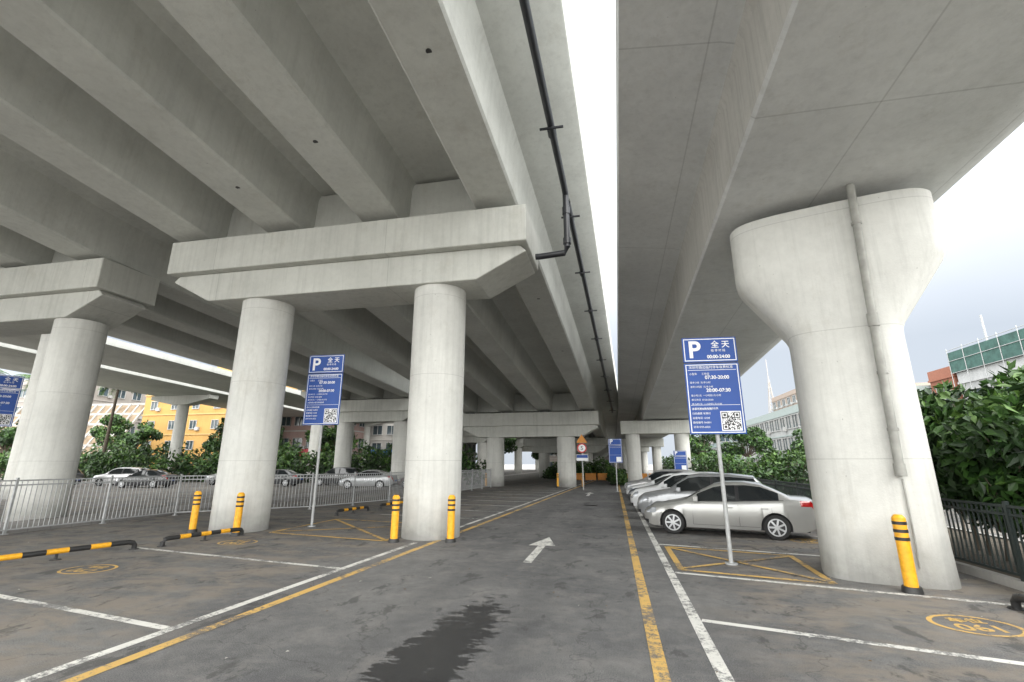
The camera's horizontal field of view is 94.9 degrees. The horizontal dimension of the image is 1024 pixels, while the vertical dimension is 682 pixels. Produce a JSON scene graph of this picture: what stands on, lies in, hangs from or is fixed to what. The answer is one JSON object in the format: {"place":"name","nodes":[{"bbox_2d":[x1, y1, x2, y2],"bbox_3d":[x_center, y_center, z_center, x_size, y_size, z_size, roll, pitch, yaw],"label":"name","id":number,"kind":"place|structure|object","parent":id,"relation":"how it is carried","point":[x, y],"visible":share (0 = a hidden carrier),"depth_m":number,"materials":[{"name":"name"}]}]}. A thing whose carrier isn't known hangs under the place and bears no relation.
{"place":"outdoors","nodes":[
{"label":"outdoors","id":0,"kind":"place"},
{"bbox_2d":[0,375,24,426],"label":"parking sign","id":1,"kind":"object","parent":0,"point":[9,397],"visible":1,"depth_m":20.54,"materials":[{"name":"metal"}]},
{"bbox_2d":[2,385,145,456],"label":"walls","id":2,"kind":"structure","parent":0,"point":[128,397],"depth_m":92.24,"materials":[{"name":"beige paint"}]},
{"bbox_2d":[0,387,141,433],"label":"windows","id":3,"kind":"structure","parent":2,"relation":"attached to","point":[122,395],"depth_m":93.07,"materials":[{"name":"white glass"}]},
{"bbox_2d":[18,380,140,422],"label":"bands","id":4,"kind":"object","parent":2,"relation":"on","point":[24,382],"visible":0.01,"depth_m":91.91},
{"bbox_2d":[0,478,475,533],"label":"pavement","id":5,"kind":"structure","parent":0,"point":[294,496],"depth_m":17.33,"materials":[{"name":"grey concrete"}]},
{"bbox_2d":[0,470,536,521],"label":"side street","id":6,"kind":"structure","parent":0,"point":[287,490],"depth_m":30.64,"materials":[{"name":"grey asphalt"}]},
{"bbox_2d":[0,420,18,477],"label":"tree","id":7,"kind":"object","parent":6,"relation":"on","point":[7,436],"visible":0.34,"depth_m":66.08,"materials":[{"name":"green plant"}]},
{"bbox_2d":[14,374,30,391],"bbox_3d":[-60.797,10.643,58.992,5.485,13.049,5.027,-3,-15,11],"label":"palm tree","id":8,"kind":"object","parent":6,"relation":"on","point":[26,376],"visible":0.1,"depth_m":59.71,"materials":[{"name":"green plant"}]},
{"bbox_2d":[74,469,83,484],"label":"black car","id":9,"kind":"object","parent":6,"relation":"on","point":[79,474],"visible":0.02,"depth_m":40.94,"materials":[{"name":"paint"}]},
{"bbox_2d":[97,387,139,473],"bbox_3d":[-48.158,10.357,56.132,5.163,12.160,5.223,-3,-15,11],"label":"palm tree","id":10,"kind":"object","parent":6,"relation":"on","point":[105,445],"visible":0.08,"depth_m":56.61,"materials":[{"name":"brown plant"}]},
{"bbox_2d":[92,467,149,485],"bbox_3d":[-35.577,12.384,43.019,4.494,1.620,2.070,1,-15,-4],"label":"white car","id":11,"kind":"object","parent":6,"relation":"on","point":[122,472],"visible":0.48,"depth_m":42.33,"materials":[{"name":"paint"}]},
{"bbox_2d":[89,413,154,449],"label":"tree","id":12,"kind":"object","parent":6,"relation":"on","point":[97,432],"visible":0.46,"depth_m":71.38,"materials":[{"name":"green plant"}]},
{"bbox_2d":[110,425,163,453],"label":"tree","id":13,"kind":"object","parent":6,"relation":"on","point":[145,433],"visible":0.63,"depth_m":66.61,"materials":[{"name":"green plant"}]},
{"bbox_2d":[114,469,177,487],"bbox_3d":[-30.707,11.557,39.540,4.544,1.465,2.070,0,-15,2],"label":"black car","id":14,"kind":"object","parent":6,"relation":"on","point":[151,472],"visible":0.59,"depth_m":38.80,"materials":[{"name":"paint"}]},
{"bbox_2d":[0,329,380,498],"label":"elevated ramp","id":15,"kind":"structure","parent":6,"relation":"on","point":[183,384],"depth_m":46.22,"materials":[{"name":"concrete"}]},
{"bbox_2d":[205,473,216,484],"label":"silver car","id":16,"kind":"object","parent":6,"relation":"on","point":[210,481],"visible":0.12,"depth_m":43.88,"materials":[{"name":"paint"}]},
{"bbox_2d":[202,417,224,451],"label":"tree","id":17,"kind":"object","parent":6,"relation":"on","point":[220,427],"visible":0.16,"depth_m":67.59,"materials":[{"name":"green plant"}]},
{"bbox_2d":[138,386,302,467],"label":"walls","id":18,"kind":"structure","parent":6,"relation":"on","point":[203,422],"depth_m":77.80,"materials":[{"name":"yellow paint"}]},
{"bbox_2d":[142,367,231,455],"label":"bands","id":19,"kind":"object","parent":18,"relation":"on","point":[190,414],"visible":0.06,"depth_m":77.79,"materials":[{"name":"white paint"}]},
{"bbox_2d":[144,389,301,449],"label":"windows","id":20,"kind":"structure","parent":18,"relation":"attached to","point":[192,423],"depth_m":77.60,"materials":[{"name":"white glass"}]},
{"bbox_2d":[279,425,284,451],"bbox_3d":[-34.799,14.830,64.138,5.885,7.585,8.742,12,-19,-40],"label":"tree","id":21,"kind":"object","parent":6,"relation":"on","point":[281,432],"visible":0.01,"depth_m":63.84,"materials":[{"name":"green plant"}]},
{"bbox_2d":[274,469,304,486],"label":"black car","id":22,"kind":"object","parent":6,"relation":"on","point":[287,471],"visible":0.43,"depth_m":41.22,"materials":[{"name":"paint"}]},
{"bbox_2d":[280,417,370,467],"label":"walls","id":23,"kind":"structure","parent":6,"relation":"on","point":[296,434],"depth_m":80.12,"materials":[{"name":"paint"}]},
{"bbox_2d":[279,417,364,466],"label":"windows","id":24,"kind":"structure","parent":23,"relation":"attached to","point":[286,421],"depth_m":80.29,"materials":[{"name":"grey glass"}]},
{"bbox_2d":[284,430,363,453],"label":"bands","id":25,"kind":"object","parent":23,"relation":"on","point":[306,430],"visible":0.01,"depth_m":80.02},
{"bbox_2d":[304,425,357,450],"bbox_3d":[-22.481,13.641,58.934,6.794,7.262,6.987,-3,-15,11],"label":"tree","id":26,"kind":"object","parent":6,"relation":"on","point":[329,435],"visible":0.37,"depth_m":57.98,"materials":[{"name":"green plant"}]},
{"bbox_2d":[314,467,361,485],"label":"black car","id":27,"kind":"object","parent":6,"relation":"on","point":[338,470],"visible":0.42,"depth_m":42.80,"materials":[{"name":"paint"}]},
{"bbox_2d":[338,470,397,488],"bbox_3d":[-11.675,11.221,38.249,4.544,1.465,2.070,-1,-15,4],"label":"silver car","id":28,"kind":"object","parent":6,"relation":"on","point":[370,482],"visible":0.64,"depth_m":37.43,"materials":[{"name":"paint"}]},
{"bbox_2d":[370,423,475,466],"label":"walls","id":29,"kind":"structure","parent":6,"relation":"on","point":[383,436],"depth_m":83.05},
{"bbox_2d":[369,439,475,457],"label":"bands","id":30,"kind":"object","parent":29,"relation":"on","point":[390,439],"visible":0.04,"depth_m":82.84,"materials":[{"name":"white concrete"}]},
{"bbox_2d":[371,425,475,468],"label":"windows","id":31,"kind":"structure","parent":29,"relation":"attached to","point":[377,429],"depth_m":83.17,"materials":[{"name":"grey glass"}]},
{"bbox_2d":[475,438,517,453],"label":"tree","id":32,"kind":"object","parent":6,"relation":"on","point":[508,446],"visible":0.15,"depth_m":79.45,"materials":[{"name":"green plant"}]},
{"bbox_2d":[0,472,1023,681],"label":"asphalt road","id":33,"kind":"structure","parent":0,"point":[404,618],"depth_m":6.67,"materials":[{"name":"grey asphalt"}]},
{"bbox_2d":[0,540,138,560],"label":"wheel stop barrier","id":34,"kind":"object","parent":33,"relation":"on","point":[57,551],"visible":1,"depth_m":9.93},
{"bbox_2d":[186,491,201,532],"bbox_3d":[-9.376,5.045,13.915,0.285,1.150,0.285,-3,-15,11],"label":"guard post","id":35,"kind":"object","parent":33,"relation":"on","point":[195,512],"visible":0.98,"depth_m":13.84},
{"bbox_2d":[157,527,244,546],"bbox_3d":[-8.056,5.114,12.344,0.194,0.225,2.256,-7,-16,25],"label":"wheel stop barrier","id":36,"kind":"object","parent":33,"relation":"on","point":[191,535],"visible":0.98,"depth_m":12.22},
{"bbox_2d":[230,492,244,535],"bbox_3d":[-7.724,4.881,13.283,0.285,1.150,0.285,-3,-15,11],"label":"guard post","id":37,"kind":"object","parent":33,"relation":"on","point":[239,509],"visible":1,"depth_m":13.23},
{"bbox_2d":[0,469,491,534],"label":"metal railing","id":38,"kind":"object","parent":33,"relation":"on","point":[486,476],"visible":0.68,"depth_m":17.48,"materials":[{"name":"metal"}]},
{"bbox_2d":[0,0,617,540],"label":"elevated highway","id":39,"kind":"structure","parent":33,"relation":"on","point":[392,200],"depth_m":14.35,"materials":[{"name":"concrete"}]},
{"bbox_2d":[302,354,344,526],"bbox_3d":[-6.402,3.217,15.721,1.300,5.600,0.240,-2,-15,9],"label":"parking sign","id":40,"kind":"object","parent":33,"relation":"on","point":[322,400],"visible":1,"depth_m":15.98,"materials":[{"name":"metal"}]},
{"bbox_2d":[334,506,369,515],"bbox_3d":[-6.442,6.870,19.086,0.198,0.225,2.121,-5,-16,20],"label":"wheel stop barrier","id":41,"kind":"object","parent":33,"relation":"on","point":[350,509],"visible":1,"depth_m":18.98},
{"bbox_2d":[379,501,402,508],"bbox_3d":[-5.456,7.565,21.753,0.198,0.225,2.319,-5,-15,19],"label":"wheel stop barrier","id":42,"kind":"object","parent":33,"relation":"on","point":[384,504],"visible":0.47,"depth_m":21.09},
{"bbox_2d":[388,495,399,542],"bbox_3d":[-3.028,4.594,12.182,0.285,1.150,0.285,-3,-15,11],"label":"guard post","id":43,"kind":"object","parent":33,"relation":"on","point":[393,538],"visible":1,"depth_m":12.10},
{"bbox_2d":[397,478,403,487],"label":"car","id":44,"kind":"object","parent":33,"relation":"on","point":[402,481],"visible":0.07,"depth_m":38.52,"materials":[{"name":"paint"}]},
{"bbox_2d":[445,495,455,542],"bbox_3d":[-1.577,4.595,12.184,0.285,1.150,0.285,-3,-15,11],"label":"guard post","id":45,"kind":"object","parent":33,"relation":"on","point":[450,538],"visible":1,"depth_m":12.11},
{"bbox_2d":[0,480,1023,681],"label":"white road marking","id":46,"kind":"object","parent":33,"relation":"on","point":[723,673],"visible":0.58,"depth_m":6.32,"materials":[{"name":"paint"}]},
{"bbox_2d":[57,480,1023,681],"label":"yellow road marking","id":47,"kind":"object","parent":33,"relation":"on","point":[659,666],"visible":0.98,"depth_m":7.11,"materials":[{"name":"paint"}]},
{"bbox_2d":[531,452,556,459],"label":"tree","id":48,"kind":"object","parent":33,"relation":"on","point":[535,456],"visible":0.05,"depth_m":81.74,"materials":[{"name":"green plant"}]},
{"bbox_2d":[556,473,559,487],"bbox_3d":[3.853,11.738,39.608,0.285,1.150,0.285,-3,-15,11],"label":"guard post","id":49,"kind":"object","parent":33,"relation":"on","point":[557,476],"visible":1,"depth_m":39.52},
{"bbox_2d":[576,434,587,489],"bbox_3d":[5.400,9.259,36.042,0.900,4.150,0.143,-3,-15,11],"label":"speed limit sign","id":50,"kind":"object","parent":33,"relation":"on","point":[581,448],"visible":0.98,"depth_m":36.16,"materials":[{"name":"metal"}]},
{"bbox_2d":[576,470,650,479],"bbox_3d":[13.303,18.136,63.874,11.800,1.000,15.400,-3,-15,11],"label":"water barrier","id":51,"kind":"object","parent":33,"relation":"on","point":[592,476],"visible":0.27,"depth_m":56.93,"materials":[{"name":"plastic"}]},
{"bbox_2d":[608,439,622,491],"bbox_3d":[7.548,8.988,34.108,0.950,3.700,0.240,-3,-15,11],"label":"parking sign","id":52,"kind":"object","parent":33,"relation":"on","point":[615,450],"visible":1,"depth_m":34.24,"materials":[{"name":"metal"}]},
{"bbox_2d":[628,477,667,499],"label":"parked car","id":53,"kind":"object","parent":33,"relation":"on","point":[632,490],"visible":0.08,"depth_m":22.46,"materials":[{"name":"paint"}]},
{"bbox_2d":[626,473,673,494],"bbox_3d":[8.438,7.763,24.975,4.544,1.465,2.070,-7,-16,26],"label":"parked car","id":54,"kind":"object","parent":33,"relation":"on","point":[658,479],"visible":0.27,"depth_m":24.77,"materials":[{"name":"paint"}]},
{"bbox_2d":[626,469,695,489],"bbox_3d":[9.053,8.429,27.835,4.494,1.620,2.070,-7,-16,26],"label":"parked car","id":55,"kind":"object","parent":33,"relation":"on","point":[654,475],"visible":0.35,"depth_m":27.50,"materials":[{"name":"paint"}]},
{"bbox_2d":[630,472,717,506],"bbox_3d":[7.248,6.258,19.501,4.494,1.620,2.070,-7,-16,26],"label":"parked car","id":56,"kind":"object","parent":33,"relation":"on","point":[671,480],"visible":0.29,"depth_m":19.28,"materials":[{"name":"paint"}]},
{"bbox_2d":[673,451,687,469],"bbox_3d":[12.910,9.864,35.885,0.950,2.900,0.240,-3,-15,11],"label":"parking sign","id":57,"kind":"object","parent":33,"relation":"on","point":[680,459],"visible":0.84,"depth_m":35.98,"materials":[{"name":"metal"}]},
{"bbox_2d":[637,473,762,512],"bbox_3d":[6.800,5.534,16.724,4.494,1.620,2.070,-7,-16,26],"label":"parked car","id":58,"kind":"object","parent":33,"relation":"on","point":[688,485],"visible":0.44,"depth_m":16.35,"materials":[{"name":"paint"}]},
{"bbox_2d":[681,337,746,565],"bbox_3d":[4.385,2.203,9.985,1.150,4.670,0.240,-2,-15,8],"label":"parking sign","id":59,"kind":"object","parent":33,"relation":"on","point":[715,404],"visible":1,"depth_m":10.17,"materials":[{"name":"metal"}]},
{"bbox_2d":[644,481,815,539],"bbox_3d":[6.252,4.840,13.751,4.544,1.465,2.070,-7,-16,26],"label":"parked car","id":60,"kind":"object","parent":33,"relation":"on","point":[773,513],"visible":0.96,"depth_m":12.92,"materials":[{"name":"paint"}]},
{"bbox_2d":[615,0,1023,589],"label":"elevated highway","id":61,"kind":"structure","parent":33,"relation":"on","point":[789,173],"depth_m":8.66,"materials":[{"name":"concrete"}]},
{"bbox_2d":[891,514,924,594],"bbox_3d":[6.253,3.370,7.481,0.285,1.150,0.285,-3,-15,11],"label":"guard post","id":62,"kind":"object","parent":33,"relation":"on","point":[910,585],"visible":1,"depth_m":7.41,"materials":[{"name":"yellow plastic"}]},
{"bbox_2d":[1007,594,1023,610],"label":"wheel stop barrier","id":63,"kind":"object","parent":33,"relation":"on","point":[1016,600],"visible":1,"depth_m":6.47,"materials":[{"name":"black rubber"}]},
{"bbox_2d":[0,0,1023,464],"label":"sky","id":64,"kind":"structure","parent":0,"point":[980,217],"materials":[{"name":"white"}]},
{"bbox_2d":[504,465,806,479],"bbox_3d":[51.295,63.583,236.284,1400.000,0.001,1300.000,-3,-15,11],"label":"ground","id":65,"kind":"structure","parent":0,"point":[528,467],"depth_m":190.66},
{"bbox_2d":[0,403,144,474],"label":"lattice retaining wall","id":66,"kind":"structure","parent":65,"relation":"on","point":[133,412],"depth_m":81.29,"materials":[{"name":"concrete"}]},
{"bbox_2d":[3,436,391,478],"bbox_3d":[-40.415,14.918,59.718,58.009,5.490,7.445,-3,-15,11],"label":"hedge","id":67,"kind":"object","parent":65,"relation":"on","point":[149,452],"visible":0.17,"depth_m":58.44,"materials":[{"name":"green plant"}]},
{"bbox_2d":[0,444,485,484],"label":"hedge","id":68,"kind":"object","parent":65,"relation":"on","point":[95,465],"visible":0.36,"depth_m":50.44,"materials":[{"name":"green plant"}]},
{"bbox_2d":[541,456,609,478],"bbox_3d":[8.711,16.572,61.512,10.002,3.061,6.100,-3,-15,11],"label":"hedge","id":69,"kind":"object","parent":65,"relation":"on","point":[596,467],"visible":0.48,"depth_m":60.93,"materials":[{"name":"green plant"}]},
{"bbox_2d":[535,455,619,469],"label":"walls","id":70,"kind":"structure","parent":65,"relation":"on","point":[555,456],"depth_m":145.85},
{"bbox_2d":[549,453,619,466],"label":"windows","id":71,"kind":"structure","parent":70,"relation":"attached to","point":[551,454],"depth_m":145.65,"materials":[{"name":"grey glass"}]},
{"bbox_2d":[605,465,627,484],"bbox_3d":[11.156,14.092,49.904,2.694,1.929,14.721,-3,-15,11],"label":"hedge","id":72,"kind":"object","parent":65,"relation":"on","point":[622,476],"visible":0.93,"depth_m":45.47,"materials":[{"name":"green plant"}]},
{"bbox_2d":[705,438,740,458],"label":"walls","id":73,"kind":"structure","parent":65,"relation":"on","point":[714,445],"depth_m":97.87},
{"bbox_2d":[704,436,739,462],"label":"windows","id":74,"kind":"structure","parent":73,"relation":"attached to","point":[724,439],"depth_m":95.26,"materials":[{"name":"grey glass"}]},
{"bbox_2d":[930,376,962,398],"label":"walls","id":75,"kind":"structure","parent":65,"relation":"on","point":[955,379],"depth_m":43.80,"materials":[{"name":"red brick"}]},
{"bbox_2d":[927,366,956,382],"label":"bands","id":76,"kind":"object","parent":75,"relation":"on","point":[939,374],"visible":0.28,"depth_m":44.92,"materials":[{"name":"red brick"}]},
{"bbox_2d":[945,315,1023,388],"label":"scaffold","id":77,"kind":"object","parent":65,"relation":"on","point":[984,329],"visible":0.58,"depth_m":39.66,"materials":[{"name":"metal"}]},
{"bbox_2d":[947,328,1023,372],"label":"safety net","id":78,"kind":"object","parent":77,"relation":"attached to","point":[1007,351],"visible":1,"depth_m":38.78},
{"bbox_2d":[947,526,1023,591],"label":"planting strip","id":79,"kind":"object","parent":65,"relation":"on","point":[1000,577],"depth_m":8.88,"materials":[{"name":"concrete"}]},
{"bbox_2d":[662,449,743,471],"bbox_3d":[20.313,14.747,55.122,4.672,3.371,41.054,-3,-15,11],"label":"hedge","id":80,"kind":"object","parent":79,"relation":"on","point":[694,461],"visible":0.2,"depth_m":40.50,"materials":[{"name":"green plant"}]},
{"bbox_2d":[695,448,811,497],"bbox_3d":[13.499,7.011,24.761,3.590,2.902,26.228,-3,-15,11],"label":"hedge","id":81,"kind":"object","parent":79,"relation":"on","point":[766,469],"visible":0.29,"depth_m":23.88,"materials":[{"name":"green plant"}]},
{"bbox_2d":[757,477,1023,581],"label":"steel fence","id":82,"kind":"object","parent":79,"relation":"on","point":[1005,506],"visible":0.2,"depth_m":8.20,"materials":[{"name":"grey metal"}]},
{"bbox_2d":[917,360,1023,561],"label":"shrub","id":83,"kind":"object","parent":79,"relation":"on","point":[976,442],"visible":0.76,"depth_m":9.11,"materials":[{"name":"green plant"}]},
{"bbox_2d":[765,360,773,412],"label":"lattice tower","id":84,"kind":"structure","parent":0,"point":[769,393],"depth_m":138.02,"materials":[{"name":"metal"}]},
{"bbox_2d":[742,412,800,459],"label":"walls","id":85,"kind":"structure","parent":0,"point":[781,433],"depth_m":69.00,"materials":[{"name":"white paint"}]},
{"bbox_2d":[742,413,807,472],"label":"windows","id":86,"kind":"structure","parent":85,"relation":"attached to","point":[786,423],"depth_m":68.01,"materials":[{"name":"white glass"}]},
{"bbox_2d":[772,394,797,411],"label":"walls","id":87,"kind":"structure","parent":85,"relation":"on","point":[790,396],"depth_m":109.75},
{"bbox_2d":[772,395,797,410],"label":"windows","id":88,"kind":"structure","parent":87,"relation":"attached to","point":[794,400],"depth_m":110.48,"materials":[{"name":"white glass"}]},
{"bbox_2d":[771,382,930,401],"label":"bands","id":89,"kind":"object","parent":87,"relation":"on","point":[784,395],"visible":0.05,"depth_m":107.93,"materials":[{"name":"beige paint"}]},
{"bbox_2d":[741,385,931,458],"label":"bands","id":90,"kind":"object","parent":85,"relation":"on","point":[779,413],"visible":0.07,"depth_m":68.81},
{"bbox_2d":[649,470,1023,539],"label":"street","id":91,"kind":"structure","parent":0,"point":[979,530],"depth_m":15.82,"materials":[{"name":"grey asphalt"}]},
{"bbox_2d":[689,434,720,456],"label":"tree","id":92,"kind":"object","parent":91,"relation":"on","point":[697,445],"visible":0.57,"depth_m":68.83,"materials":[{"name":"green plant"}]},
{"bbox_2d":[720,426,773,463],"bbox_3d":[28.109,13.250,55.867,6.115,6.473,6.290,-3,-15,11],"label":"tree","id":93,"kind":"object","parent":91,"relation":"on","point":[756,439],"visible":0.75,"depth_m":55.18,"materials":[{"name":"green plant"}]},
{"bbox_2d":[790,429,805,461],"bbox_3d":[27.604,10.351,42.584,4.846,5.388,4.863,-3,-15,11],"label":"tree","id":94,"kind":"object","parent":91,"relation":"on","point":[795,447],"visible":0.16,"depth_m":42.60,"materials":[{"name":"green plant"}]},
{"bbox_2d":[962,377,996,398],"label":"walls","id":95,"kind":"structure","parent":0,"point":[975,384],"depth_m":40.82,"materials":[{"name":"white paint"}]},
{"bbox_2d":[965,382,1008,398],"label":"windows","id":96,"kind":"structure","parent":95,"relation":"attached to","point":[980,387],"depth_m":40.38,"materials":[{"name":"white glass"}]},
{"bbox_2d":[957,356,1023,383],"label":"bands","id":97,"kind":"object","parent":95,"relation":"on","point":[978,373],"visible":0.5,"depth_m":39.48,"materials":[{"name":"white paint"}]}
]}

